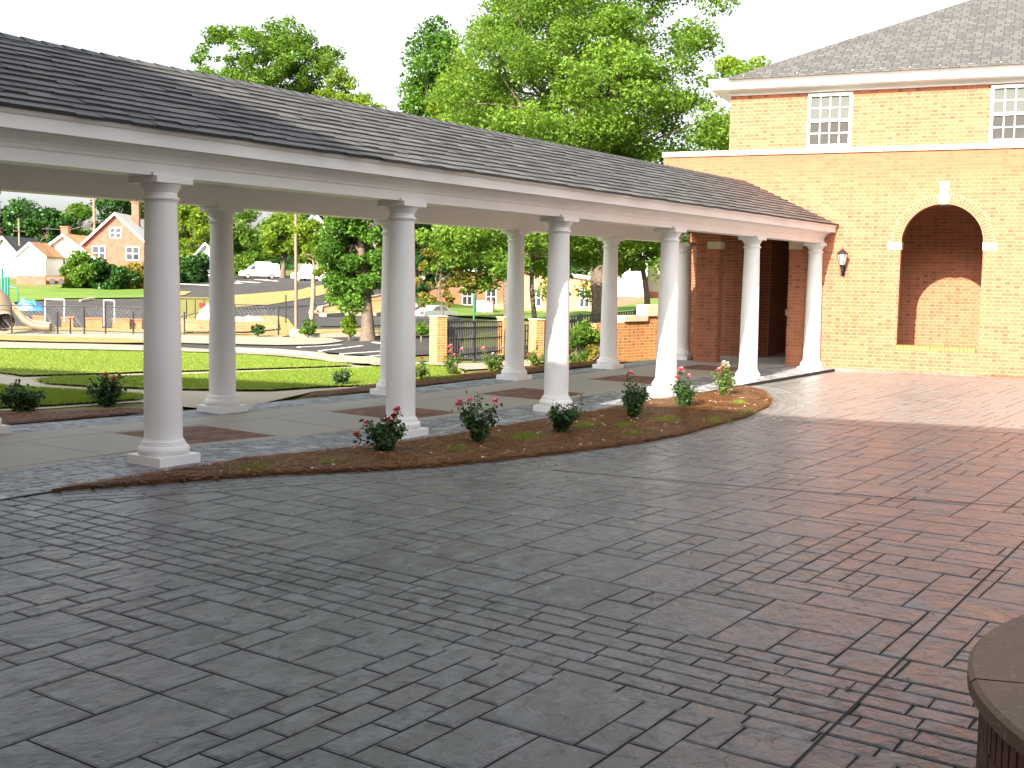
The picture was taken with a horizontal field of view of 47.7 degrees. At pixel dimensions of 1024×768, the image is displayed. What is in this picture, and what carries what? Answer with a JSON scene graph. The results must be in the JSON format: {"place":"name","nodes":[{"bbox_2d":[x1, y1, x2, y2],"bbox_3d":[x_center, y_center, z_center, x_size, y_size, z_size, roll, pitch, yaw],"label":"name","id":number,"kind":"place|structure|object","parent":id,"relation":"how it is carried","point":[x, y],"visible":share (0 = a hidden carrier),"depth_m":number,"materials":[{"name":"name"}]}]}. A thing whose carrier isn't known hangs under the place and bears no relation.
{"place":"outdoors","nodes":[
{"label":"outdoors","id":0,"kind":"place"},
{"bbox_2d":[0,335,142,342],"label":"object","id":1,"kind":"structure","parent":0,"point":[60,338],"depth_m":44.00,"materials":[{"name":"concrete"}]},
{"bbox_2d":[0,382,143,407],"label":"grass","id":2,"kind":"structure","parent":0,"point":[60,395],"depth_m":14.98,"materials":[{"name":"green plant"}]},
{"bbox_2d":[9,287,143,302],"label":"lawn slope","id":3,"kind":"structure","parent":0,"point":[40,293],"depth_m":106.54,"materials":[{"name":"green plant"}]},
{"bbox_2d":[58,249,103,287],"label":"shrub","id":4,"kind":"object","parent":3,"relation":"on","point":[76,269],"visible":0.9,"depth_m":116.84,"materials":[{"name":"green plant"}]},
{"bbox_2d":[86,257,139,289],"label":"shrub","id":5,"kind":"object","parent":3,"relation":"on","point":[113,276],"visible":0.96,"depth_m":116.43,"materials":[{"name":"green plant"}]},
{"bbox_2d":[122,261,143,288],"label":"shrub","id":6,"kind":"object","parent":3,"relation":"on","point":[136,267],"visible":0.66,"depth_m":118.13,"materials":[{"name":"yellow plant"}]},
{"bbox_2d":[0,342,332,361],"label":"sidewalk","id":7,"kind":"structure","parent":0,"point":[67,346],"depth_m":32.59,"materials":[{"name":"concrete"}]},
{"bbox_2d":[236,347,373,362],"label":"kerb","id":8,"kind":"structure","parent":7,"relation":"on","point":[324,356],"depth_m":30.67,"materials":[{"name":"concrete"}]},
{"bbox_2d":[0,331,343,344],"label":"sidewalk","id":9,"kind":"structure","parent":0,"point":[251,340],"depth_m":47.65,"materials":[{"name":"concrete"}]},
{"bbox_2d":[0,289,15,331],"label":"tube slide","id":10,"kind":"object","parent":9,"relation":"on","point":[5,298],"visible":0.9,"depth_m":50.80,"materials":[{"name":"beige plastic"}]},
{"bbox_2d":[12,303,51,330],"bbox_3d":[-21.085,-2.911,50.225,2.479,1.180,0.866,3,6,26],"label":"open slide","id":11,"kind":"object","parent":9,"relation":"on","point":[23,318],"visible":0.98,"depth_m":49.88,"materials":[{"name":"beige plastic"}]},
{"bbox_2d":[0,348,353,375],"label":"lawn","id":12,"kind":"structure","parent":0,"point":[129,364],"depth_m":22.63,"materials":[{"name":"plant"}]},
{"bbox_2d":[0,278,462,355],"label":"road","id":13,"kind":"structure","parent":0,"point":[247,286],"depth_m":76.49,"materials":[{"name":"grey asphalt"}]},
{"bbox_2d":[18,297,44,310],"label":"tarpaulin","id":14,"kind":"object","parent":13,"relation":"on","point":[23,301],"visible":0.57,"depth_m":84.93,"materials":[{"name":"blue plastic"}]},
{"bbox_2d":[180,297,208,318],"bbox_3d":[-17.841,-4.315,65.529,2.955,1.230,1.660,0,5,-6],"label":"fence","id":15,"kind":"object","parent":13,"relation":"on","point":[189,305],"visible":0.3,"depth_m":64.74,"materials":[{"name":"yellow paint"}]},
{"bbox_2d":[238,262,279,278],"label":"cargo van","id":16,"kind":"object","parent":13,"relation":"on","point":[269,270],"visible":0.98,"depth_m":139.17,"materials":[{"name":"white paint"}]},
{"bbox_2d":[310,216,382,340],"bbox_3d":[-6.277,-5.522,46.005,4.078,7.611,3.854,1,5,6],"label":"magnolia tree","id":17,"kind":"object","parent":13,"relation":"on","point":[347,287],"visible":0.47,"depth_m":45.51,"materials":[{"name":"green plant"}]},
{"bbox_2d":[340,311,357,340],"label":"shrub","id":18,"kind":"object","parent":13,"relation":"on","point":[349,323],"visible":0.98,"depth_m":46.81,"materials":[{"name":"green plant"}]},
{"bbox_2d":[295,329,429,337],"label":"kerb","id":19,"kind":"structure","parent":13,"relation":"on","point":[324,335],"depth_m":49.35,"materials":[{"name":"concrete"}]},
{"bbox_2d":[309,294,418,316],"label":"kerb","id":20,"kind":"structure","parent":13,"relation":"on","point":[319,308],"depth_m":71.56,"materials":[{"name":"concrete"}]},
{"bbox_2d":[415,305,459,315],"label":"sedan","id":21,"kind":"object","parent":13,"relation":"on","point":[427,310],"visible":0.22,"depth_m":98.94,"materials":[{"name":"silver metal"}]},
{"bbox_2d":[185,316,277,331],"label":"low wall","id":22,"kind":"structure","parent":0,"point":[245,325],"depth_m":57.62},
{"bbox_2d":[0,363,463,410],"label":"path","id":23,"kind":"structure","parent":0,"point":[193,398],"depth_m":16.61,"materials":[{"name":"concrete"}]},
{"bbox_2d":[33,365,463,390],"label":"lawn","id":24,"kind":"structure","parent":0,"point":[259,382],"depth_m":17.78,"materials":[{"name":"plant"}]},
{"bbox_2d":[325,366,355,386],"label":"rose bush","id":25,"kind":"object","parent":24,"relation":"on","point":[343,379],"visible":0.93,"depth_m":17.52,"materials":[{"name":"green plant"}]},
{"bbox_2d":[0,269,655,424],"bbox_3d":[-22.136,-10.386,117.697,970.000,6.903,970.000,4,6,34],"label":"ground","id":26,"kind":"structure","parent":0,"point":[12,282],"depth_m":33.41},
{"bbox_2d":[0,227,38,277],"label":"house","id":27,"kind":"structure","parent":26,"relation":"on","point":[10,247],"depth_m":137.83,"materials":[{"name":"grey paint"}]},
{"bbox_2d":[0,197,45,237],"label":"distant tree","id":28,"kind":"object","parent":26,"relation":"on","point":[7,222],"visible":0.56,"depth_m":181.24,"materials":[{"name":"green plant"}]},
{"bbox_2d":[0,379,50,412],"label":"rose bush","id":29,"kind":"object","parent":26,"relation":"on","point":[24,400],"visible":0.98,"depth_m":13.49,"materials":[{"name":"green plant"}]},
{"bbox_2d":[13,242,64,284],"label":"house","id":30,"kind":"structure","parent":26,"relation":"on","point":[37,262],"depth_m":123.91,"materials":[{"name":"white paint"}]},
{"bbox_2d":[14,207,77,242],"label":"distant tree","id":31,"kind":"object","parent":26,"relation":"on","point":[48,219],"visible":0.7,"depth_m":178.68,"materials":[{"name":"green plant"}]},
{"bbox_2d":[0,302,142,333],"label":"wire fence","id":32,"kind":"object","parent":26,"relation":"on","point":[83,320],"visible":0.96,"depth_m":49.93,"materials":[{"name":"black metal"}]},
{"bbox_2d":[0,406,143,424],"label":"mulch bed","id":33,"kind":"object","parent":26,"relation":"on","point":[39,419],"visible":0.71,"depth_m":13.02,"materials":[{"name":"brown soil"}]},
{"bbox_2d":[48,226,98,264],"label":"house","id":34,"kind":"structure","parent":26,"relation":"on","point":[65,242],"depth_m":128.66,"materials":[{"name":"white paint"}]},
{"bbox_2d":[60,201,100,235],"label":"distant tree","id":35,"kind":"object","parent":26,"relation":"on","point":[80,213],"visible":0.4,"depth_m":186.66,"materials":[{"name":"green plant"}]},
{"bbox_2d":[82,372,128,406],"bbox_3d":[-5.080,0.098,14.397,0.489,0.507,0.530,4,6,34],"label":"rose bush","id":36,"kind":"object","parent":26,"relation":"on","point":[108,391],"visible":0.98,"depth_m":14.33,"materials":[{"name":"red plant"}]},
{"bbox_2d":[80,201,143,266],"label":"house","id":37,"kind":"structure","parent":26,"relation":"on","point":[116,238],"depth_m":129.63,"materials":[{"name":"brick"}]},
{"bbox_2d":[88,199,143,227],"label":"distant tree","id":38,"kind":"object","parent":26,"relation":"on","point":[114,205],"visible":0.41,"depth_m":197.22,"materials":[{"name":"green plant"}]},
{"bbox_2d":[10,315,293,336],"bbox_3d":[-19.283,-2.923,57.317,16.511,0.375,20.821,0,5,-13],"label":"playground surface","id":39,"kind":"object","parent":26,"relation":"on","point":[284,327],"visible":0.3,"depth_m":53.55,"materials":[{"name":"beige sand"}]},
{"bbox_2d":[181,304,278,334],"bbox_3d":[-12.219,-2.633,49.951,4.350,1.638,0.071,1,5,0],"label":"wire fence","id":40,"kind":"object","parent":39,"relation":"on","point":[184,315],"visible":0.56,"depth_m":49.92,"materials":[{"name":"black metal"}]},
{"bbox_2d":[177,205,209,257],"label":"distant tree","id":41,"kind":"object","parent":26,"relation":"on","point":[196,224],"visible":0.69,"depth_m":158.03,"materials":[{"name":"green plant"}]},
{"bbox_2d":[179,252,209,282],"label":"shrub","id":42,"kind":"object","parent":26,"relation":"on","point":[194,268],"visible":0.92,"depth_m":128.81,"materials":[{"name":"green plant"}]},
{"bbox_2d":[234,249,260,276],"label":"shrub","id":43,"kind":"object","parent":26,"relation":"on","point":[247,259],"visible":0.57,"depth_m":147.29,"materials":[{"name":"green plant"}]},
{"bbox_2d":[233,210,274,261],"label":"distant tree","id":44,"kind":"object","parent":26,"relation":"on","point":[244,238],"visible":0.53,"depth_m":162.54,"materials":[{"name":"green plant"}]},
{"bbox_2d":[189,14,349,96],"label":"shade tree","id":45,"kind":"object","parent":26,"relation":"on","point":[274,43],"visible":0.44,"depth_m":89.68,"materials":[{"name":"green plant"}]},
{"bbox_2d":[235,285,330,306],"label":"dry verge","id":46,"kind":"structure","parent":26,"relation":"on","point":[267,298],"depth_m":105.46,"materials":[{"name":"beige plant"}]},
{"bbox_2d":[259,213,306,277],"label":"distant tree","id":47,"kind":"object","parent":26,"relation":"on","point":[276,233],"visible":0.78,"depth_m":147.89,"materials":[{"name":"green plant"}]},
{"bbox_2d":[298,318,316,337],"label":"shrub","id":48,"kind":"object","parent":26,"relation":"on","point":[308,331],"visible":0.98,"depth_m":48.97,"materials":[{"name":"green plant"}]},
{"bbox_2d":[34,222,589,274],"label":"distant woods","id":49,"kind":"object","parent":26,"relation":"on","point":[290,260],"visible":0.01,"depth_m":230.34,"materials":[{"name":"green plant"}]},
{"bbox_2d":[314,325,429,335],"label":"dry verge","id":50,"kind":"structure","parent":26,"relation":"on","point":[340,330],"depth_m":53.50,"materials":[{"name":"beige plant"}]},
{"bbox_2d":[289,214,300,336],"bbox_3d":[-9.262,-5.866,49.636,0.640,8.680,0.640,4,6,34],"label":"lamp post","id":51,"kind":"object","parent":50,"relation":"on","point":[294,330],"visible":0.41,"depth_m":49.70,"materials":[{"name":"metal"}]},
{"bbox_2d":[287,218,346,332],"bbox_3d":[-8.290,-4.546,50.249,2.888,5.263,2.855,-1,6,-20],"label":"shade tree","id":52,"kind":"object","parent":50,"relation":"on","point":[308,238],"visible":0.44,"depth_m":49.69,"materials":[{"name":"green plant"}]},
{"bbox_2d":[311,67,386,246],"bbox_3d":[-7.256,-8.583,53.330,4.272,11.733,3.142,0,5,-13],"label":"shade tree","id":53,"kind":"object","parent":50,"relation":"on","point":[348,85],"visible":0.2,"depth_m":52.63,"materials":[{"name":"green plant"}]},
{"bbox_2d":[0,368,834,500],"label":"walkway slab","id":54,"kind":"structure","parent":26,"relation":"on","point":[790,377],"depth_m":19.77,"materials":[{"name":"grey concrete"}]},
{"bbox_2d":[117,425,273,443],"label":"brick floor panel","id":55,"kind":"structure","parent":54,"relation":"on","point":[197,434],"depth_m":11.80,"materials":[{"name":"brown brick"}]},
{"bbox_2d":[0,360,776,471],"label":"walkway concrete","id":56,"kind":"object","parent":54,"relation":"on","point":[34,449],"visible":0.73,"depth_m":13.07,"materials":[{"name":"grey concrete"}]},
{"bbox_2d":[331,405,457,417],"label":"brick floor panel","id":57,"kind":"structure","parent":54,"relation":"on","point":[378,411],"depth_m":14.33,"materials":[{"name":"brown brick"}]},
{"bbox_2d":[0,360,829,498],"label":"walkway pavers","id":58,"kind":"object","parent":54,"relation":"on","point":[18,480],"visible":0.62,"depth_m":12.12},
{"bbox_2d":[0,32,838,467],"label":"covered walkway","id":59,"kind":"structure","parent":54,"relation":"on","point":[160,142],"depth_m":12.24,"materials":[{"name":"white paint"}]},
{"bbox_2d":[482,388,584,399],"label":"brick floor panel","id":60,"kind":"structure","parent":54,"relation":"on","point":[530,393],"depth_m":16.89,"materials":[{"name":"brown brick"}]},
{"bbox_2d":[592,375,654,383],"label":"brick floor panel","id":61,"kind":"structure","parent":54,"relation":"on","point":[636,379],"depth_m":19.45,"materials":[{"name":"brown brick"}]},
{"bbox_2d":[678,365,738,371],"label":"brick floor panel","id":62,"kind":"structure","parent":54,"relation":"on","point":[704,367],"depth_m":22.04,"materials":[{"name":"brown brick"}]},
{"bbox_2d":[395,14,466,118],"bbox_3d":[-4.010,-11.433,62.401,4.784,16.541,4.646,1,5,-1],"label":"shade tree","id":63,"kind":"object","parent":26,"relation":"on","point":[436,47],"visible":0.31,"depth_m":61.25,"materials":[{"name":"green plant"}]},
{"bbox_2d":[415,223,460,299],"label":"magnolia tree","id":64,"kind":"object","parent":26,"relation":"on","point":[429,277],"visible":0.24,"depth_m":59.54,"materials":[{"name":"green plant"}]},
{"bbox_2d":[429,315,447,364],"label":"gate pillar","id":65,"kind":"structure","parent":26,"relation":"on","point":[438,340],"depth_m":29.81,"materials":[{"name":"brick"}]},
{"bbox_2d":[303,361,638,397],"bbox_3d":[-0.203,-0.179,20.060,0.820,0.126,10.400,4,6,34],"label":"mulch bed","id":66,"kind":"object","parent":26,"relation":"on","point":[360,390],"visible":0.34,"depth_m":18.52,"materials":[{"name":"brown plant"}]},
{"bbox_2d":[441,344,465,374],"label":"rose bush","id":67,"kind":"object","parent":66,"relation":"on","point":[451,368],"visible":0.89,"depth_m":19.53,"materials":[{"name":"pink plant"}]},
{"bbox_2d":[481,346,504,371],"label":"rose bush","id":68,"kind":"object","parent":66,"relation":"on","point":[494,364],"visible":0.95,"depth_m":20.38,"materials":[{"name":"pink plant"}]},
{"bbox_2d":[525,342,544,366],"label":"rose bush","id":69,"kind":"object","parent":66,"relation":"on","point":[532,357],"visible":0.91,"depth_m":21.50,"materials":[{"name":"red plant"}]},
{"bbox_2d":[447,319,502,362],"bbox_3d":[-1.018,-1.186,32.806,0.070,1.362,5.527,2,5,15],"label":"iron fence","id":70,"kind":"object","parent":26,"relation":"on","point":[492,331],"visible":0.81,"depth_m":32.63,"materials":[{"name":"black metal"}]},
{"bbox_2d":[422,54,529,316],"bbox_3d":[-1.448,-8.732,52.560,5.580,12.120,5.494,4,6,34],"label":"shade tree","id":71,"kind":"object","parent":26,"relation":"on","point":[434,109],"visible":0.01,"depth_m":51.28,"materials":[{"name":"green plant"}]},
{"bbox_2d":[447,346,528,358],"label":"service yard","id":72,"kind":"structure","parent":26,"relation":"on","point":[480,357],"depth_m":36.13,"materials":[{"name":"concrete"}]},
{"bbox_2d":[415,245,477,315],"bbox_3d":[-2.133,-2.716,36.129,1.948,3.343,1.939,4,6,34],"label":"young tree","id":73,"kind":"object","parent":72,"relation":"on","point":[461,279],"visible":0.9,"depth_m":35.99,"materials":[{"name":"green plant"}]},
{"bbox_2d":[416,269,591,310],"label":"brick hall","id":74,"kind":"structure","parent":26,"relation":"on","point":[496,297],"depth_m":117.66,"materials":[{"name":"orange brick"}]},
{"bbox_2d":[415,225,623,318],"bbox_3d":[0.256,-3.642,36.385,6.001,5.620,6.655,4,6,34],"label":"oak tree","id":75,"kind":"object","parent":26,"relation":"on","point":[470,243],"visible":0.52,"depth_m":35.33,"materials":[{"name":"green plant"}]},
{"bbox_2d":[528,319,545,361],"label":"gate pillar","id":76,"kind":"structure","parent":26,"relation":"on","point":[536,330],"depth_m":31.82,"materials":[{"name":"brick"}]},
{"bbox_2d":[569,319,600,361],"bbox_3d":[1.466,-0.691,24.502,0.930,1.345,0.910,-2,6,-29],"label":"shrub","id":77,"kind":"object","parent":26,"relation":"on","point":[584,335],"visible":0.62,"depth_m":24.36,"materials":[{"name":"green plant"}]},
{"bbox_2d":[544,309,636,353],"bbox_3d":[2.914,-1.541,35.460,0.070,1.498,6.462,5,7,38],"label":"iron fence","id":78,"kind":"object","parent":26,"relation":"on","point":[578,319],"visible":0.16,"depth_m":34.37,"materials":[{"name":"black metal"}]},
{"bbox_2d":[426,0,763,322],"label":"oak tree","id":79,"kind":"object","parent":26,"relation":"on","point":[598,120],"visible":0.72,"depth_m":39.03,"materials":[{"name":"green plant"}]},
{"bbox_2d":[591,304,657,361],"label":"stepped wall","id":80,"kind":"structure","parent":26,"relation":"on","point":[637,336],"depth_m":26.16,"materials":[{"name":"brick"}]},
{"bbox_2d":[618,258,649,305],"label":"house","id":81,"kind":"structure","parent":26,"relation":"on","point":[630,287],"depth_m":99.74,"materials":[{"name":"white paint"}]},
{"bbox_2d":[618,238,683,303],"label":"shade tree","id":82,"kind":"object","parent":26,"relation":"on","point":[638,262],"visible":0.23,"depth_m":54.23,"materials":[{"name":"green plant"}]},
{"bbox_2d":[647,258,659,297],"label":"house","id":83,"kind":"structure","parent":26,"relation":"on","point":[653,290],"depth_m":103.85,"materials":[{"name":"beige"}]},
{"bbox_2d":[697,55,772,149],"bbox_3d":[11.368,-10.654,60.275,4.521,12.944,4.742,4,6,34],"label":"shade tree","id":84,"kind":"object","parent":26,"relation":"on","point":[727,63],"visible":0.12,"depth_m":59.09,"materials":[{"name":"green plant"}]},
{"bbox_2d":[662,0,1023,379],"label":"brick building","id":85,"kind":"structure","parent":26,"relation":"on","point":[895,152],"depth_m":22.23,"materials":[{"name":"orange brick"}]},
{"bbox_2d":[806,92,852,147],"bbox_3d":[6.148,-5.098,22.401,0.840,1.038,0.092,3,6,23],"label":"window","id":86,"kind":"structure","parent":85,"relation":"in","point":[829,116],"depth_m":22.40,"materials":[{"name":"white paint"}]},
{"bbox_2d":[988,84,1023,142],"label":"window","id":87,"kind":"structure","parent":85,"relation":"in","point":[1006,124],"depth_m":21.15,"materials":[{"name":"white paint"}]},
{"bbox_2d":[314,315,380,325],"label":"road","id":88,"kind":"structure","parent":0,"point":[328,321],"depth_m":61.38,"materials":[{"name":"grey asphalt"}]},
{"bbox_2d":[316,296,380,313],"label":"traffic island","id":89,"kind":"structure","parent":0,"point":[376,304],"depth_m":103.46,"materials":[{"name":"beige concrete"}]},
{"bbox_2d":[0,0,967,269],"label":"sky","id":90,"kind":"structure","parent":0,"point":[373,33],"materials":[{"name":"white"}]},
{"bbox_2d":[458,360,544,369],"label":"sidewalk","id":91,"kind":"structure","parent":0,"point":[479,365],"depth_m":22.11,"materials":[{"name":"concrete"}]},
{"bbox_2d":[415,297,590,319],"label":"lawn slope","id":92,"kind":"structure","parent":0,"point":[465,310],"depth_m":109.21,"materials":[{"name":"green plant"}]},
{"bbox_2d":[0,372,1023,767],"bbox_3d":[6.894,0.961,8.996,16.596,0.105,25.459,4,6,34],"label":"courtyard paving","id":93,"kind":"structure","parent":0,"point":[586,704],"depth_m":5.78,"materials":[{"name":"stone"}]},
{"bbox_2d":[52,385,773,492],"bbox_3d":[0.926,0.465,13.174,2.021,0.155,12.662,4,6,34],"label":"mulch bed","id":94,"kind":"object","parent":93,"relation":"on","point":[361,469],"visible":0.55,"depth_m":11.30,"materials":[{"name":"brown plant"}]},
{"bbox_2d":[352,406,408,450],"bbox_3d":[-1.230,0.458,10.879,0.501,0.510,0.406,4,6,34],"label":"rose bush","id":95,"kind":"object","parent":94,"relation":"on","point":[382,437],"visible":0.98,"depth_m":10.84,"materials":[{"name":"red plant"}]},
{"bbox_2d":[91,393,777,485],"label":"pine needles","id":96,"kind":"object","parent":94,"relation":"on","point":[481,447],"visible":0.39,"depth_m":11.07,"materials":[{"name":"brown plant"}]},
{"bbox_2d":[451,390,502,442],"bbox_3d":[-0.329,0.373,11.741,0.491,0.631,0.380,-3,7,-38],"label":"rose bush","id":97,"kind":"object","parent":94,"relation":"on","point":[479,430],"visible":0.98,"depth_m":11.70,"materials":[{"name":"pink plant"}]},
{"bbox_2d":[545,395,585,432],"bbox_3d":[0.570,0.350,12.650,0.456,0.477,0.456,-1,5,-20],"label":"rose bush","id":98,"kind":"object","parent":94,"relation":"on","point":[561,422],"visible":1,"depth_m":12.56,"materials":[{"name":"green plant"}]},
{"bbox_2d":[621,370,652,418],"bbox_3d":[1.527,0.147,14.162,0.392,0.635,0.288,1,5,3],"label":"rose bush","id":99,"kind":"object","parent":94,"relation":"on","point":[635,399],"visible":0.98,"depth_m":14.13,"materials":[{"name":"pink plant"}]},
{"bbox_2d":[668,366,698,407],"bbox_3d":[2.313,0.059,15.404,0.396,0.594,0.459,-1,5,-18],"label":"rose bush","id":100,"kind":"object","parent":94,"relation":"on","point":[685,393],"visible":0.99,"depth_m":15.33,"materials":[{"name":"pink plant"}]},
{"bbox_2d":[710,360,735,395],"bbox_3d":[3.152,-0.063,17.199,0.378,0.578,0.361,4,6,34],"label":"rose bush","id":101,"kind":"object","parent":94,"relation":"on","point":[724,380],"visible":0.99,"depth_m":17.18,"materials":[{"name":"green plant"}]},
{"bbox_2d":[61,385,804,501],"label":"bed border paving","id":102,"kind":"structure","parent":93,"relation":"on","point":[666,444],"depth_m":10.09,"materials":[{"name":"stone"}]},
{"bbox_2d":[789,540,1023,767],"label":"expansion joint","id":103,"kind":"object","parent":93,"relation":"on","point":[861,698],"visible":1,"depth_m":4.89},
{"bbox_2d":[967,615,1023,767],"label":"round planter","id":104,"kind":"object","parent":93,"relation":"on","point":[995,676],"visible":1,"depth_m":3.43,"materials":[{"name":"stone"}]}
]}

